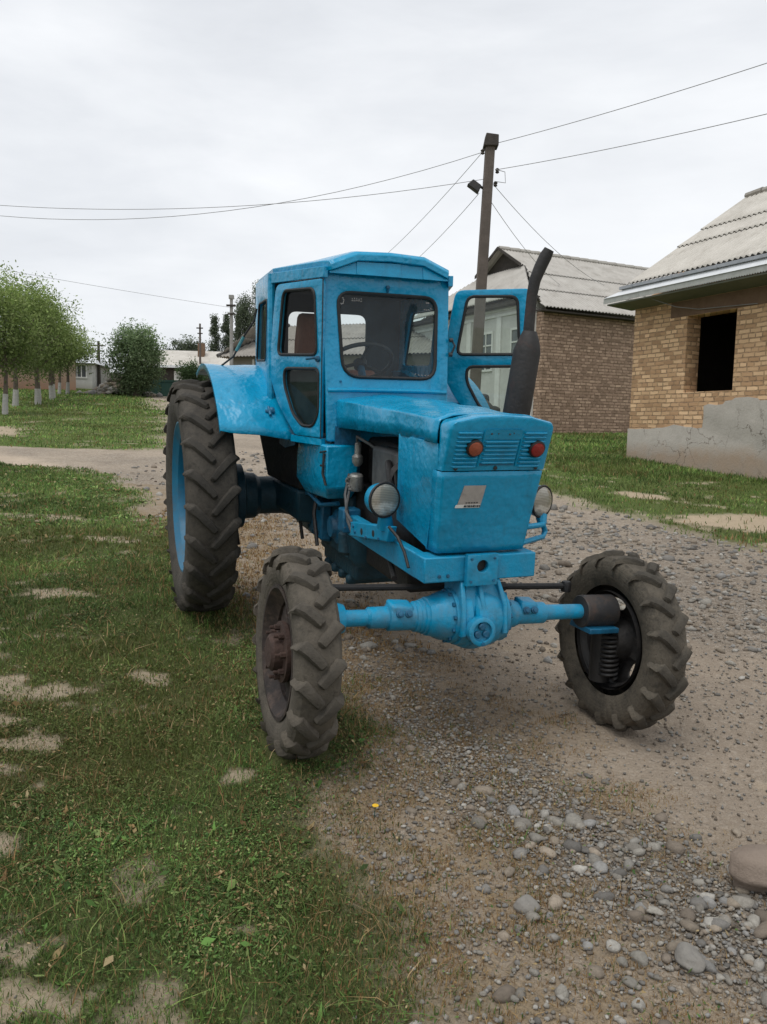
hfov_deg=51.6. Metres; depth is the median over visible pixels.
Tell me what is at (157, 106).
sky
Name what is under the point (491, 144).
utility pole
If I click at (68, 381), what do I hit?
street tree
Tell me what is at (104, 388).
rubble pile
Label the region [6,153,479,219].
overhead wire
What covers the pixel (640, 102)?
overhead wire
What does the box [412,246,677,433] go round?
brown brick house
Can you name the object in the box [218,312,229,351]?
poplar tree
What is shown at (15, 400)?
street tree
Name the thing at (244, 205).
overhead wire
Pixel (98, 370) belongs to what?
utility pole
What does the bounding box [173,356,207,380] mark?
garden bush
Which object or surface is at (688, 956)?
stone
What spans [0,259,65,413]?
street tree
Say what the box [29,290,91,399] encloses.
street tree
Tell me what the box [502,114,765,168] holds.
overhead wire
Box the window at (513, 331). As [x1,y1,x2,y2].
[509,327,516,369]
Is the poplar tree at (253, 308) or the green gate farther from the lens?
the poplar tree at (253, 308)
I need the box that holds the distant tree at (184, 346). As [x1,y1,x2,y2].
[162,334,212,350]
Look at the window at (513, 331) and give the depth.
28.28 m
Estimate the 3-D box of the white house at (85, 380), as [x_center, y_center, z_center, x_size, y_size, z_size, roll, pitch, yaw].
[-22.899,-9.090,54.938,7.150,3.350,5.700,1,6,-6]
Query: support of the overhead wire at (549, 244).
attached to the utility pole at (491, 144)
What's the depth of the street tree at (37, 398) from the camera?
30.11 m
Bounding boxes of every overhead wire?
[0,179,482,209]
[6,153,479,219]
[8,270,224,306]
[388,154,480,252]
[426,195,477,250]
[492,203,555,281]
[493,184,602,284]
[499,63,766,142]
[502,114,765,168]
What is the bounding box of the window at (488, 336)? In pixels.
[482,331,493,371]
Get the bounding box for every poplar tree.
[208,313,223,351]
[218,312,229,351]
[225,291,255,346]
[246,279,258,326]
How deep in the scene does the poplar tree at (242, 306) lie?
63.39 m
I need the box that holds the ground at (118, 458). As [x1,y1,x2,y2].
[0,388,766,1023]
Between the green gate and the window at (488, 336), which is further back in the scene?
the green gate
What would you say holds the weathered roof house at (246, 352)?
on the ground at (118, 458)
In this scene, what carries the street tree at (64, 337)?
on the ground at (118, 458)
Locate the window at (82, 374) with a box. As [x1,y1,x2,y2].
[76,364,87,378]
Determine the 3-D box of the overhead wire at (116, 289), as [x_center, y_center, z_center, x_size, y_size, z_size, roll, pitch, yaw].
[-12.950,-8.646,28.277,17.517,0.662,0.012,-4,8,-43]
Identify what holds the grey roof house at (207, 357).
on the ground at (118, 458)
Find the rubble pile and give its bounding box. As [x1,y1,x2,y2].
[77,377,162,396]
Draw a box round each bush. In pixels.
[99,317,174,396]
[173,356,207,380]
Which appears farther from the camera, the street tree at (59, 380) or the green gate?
the green gate
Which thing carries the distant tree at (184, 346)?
on the ground at (118, 458)
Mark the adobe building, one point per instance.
(44, 383)
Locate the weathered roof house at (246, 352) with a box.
[216,323,431,369]
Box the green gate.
[149,378,178,396]
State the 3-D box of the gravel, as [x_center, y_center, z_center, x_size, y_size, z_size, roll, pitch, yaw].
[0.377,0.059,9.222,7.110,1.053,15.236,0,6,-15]
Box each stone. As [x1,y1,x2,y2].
[513,894,539,915]
[674,942,705,974]
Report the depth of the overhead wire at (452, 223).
19.91 m
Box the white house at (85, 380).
[76,356,111,388]
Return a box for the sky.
[0,0,766,371]
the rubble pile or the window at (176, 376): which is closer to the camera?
the rubble pile
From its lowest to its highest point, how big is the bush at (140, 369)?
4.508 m
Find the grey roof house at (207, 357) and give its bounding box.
[154,343,229,380]
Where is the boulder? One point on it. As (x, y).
(747, 866)
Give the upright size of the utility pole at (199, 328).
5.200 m
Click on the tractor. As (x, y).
(385, 461)
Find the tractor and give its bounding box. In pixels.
[163,247,692,758]
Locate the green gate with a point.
(165, 386)
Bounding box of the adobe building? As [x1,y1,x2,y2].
[0,361,75,390]
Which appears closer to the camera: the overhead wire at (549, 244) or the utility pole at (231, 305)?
the overhead wire at (549, 244)
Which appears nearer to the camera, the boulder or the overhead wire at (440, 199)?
the boulder
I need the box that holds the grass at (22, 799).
[0,387,766,1023]
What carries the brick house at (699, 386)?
on the ground at (118, 458)
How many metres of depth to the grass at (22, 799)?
3.06 m
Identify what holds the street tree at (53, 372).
on the ground at (118, 458)
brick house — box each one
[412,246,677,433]
[603,186,766,479]
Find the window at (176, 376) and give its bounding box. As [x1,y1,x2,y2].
[174,371,180,379]
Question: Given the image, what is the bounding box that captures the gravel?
[3,451,766,1023]
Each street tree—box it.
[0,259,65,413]
[0,263,74,405]
[1,269,85,404]
[7,305,99,397]
[20,273,81,400]
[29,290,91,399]
[55,320,103,393]
[57,318,95,393]
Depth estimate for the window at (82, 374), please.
52.72 m
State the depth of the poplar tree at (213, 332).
68.58 m
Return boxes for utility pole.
[93,341,104,386]
[196,323,202,363]
[226,295,235,364]
[467,133,505,389]
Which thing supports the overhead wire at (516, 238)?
attached to the utility pole at (491, 144)
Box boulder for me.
[728,844,766,892]

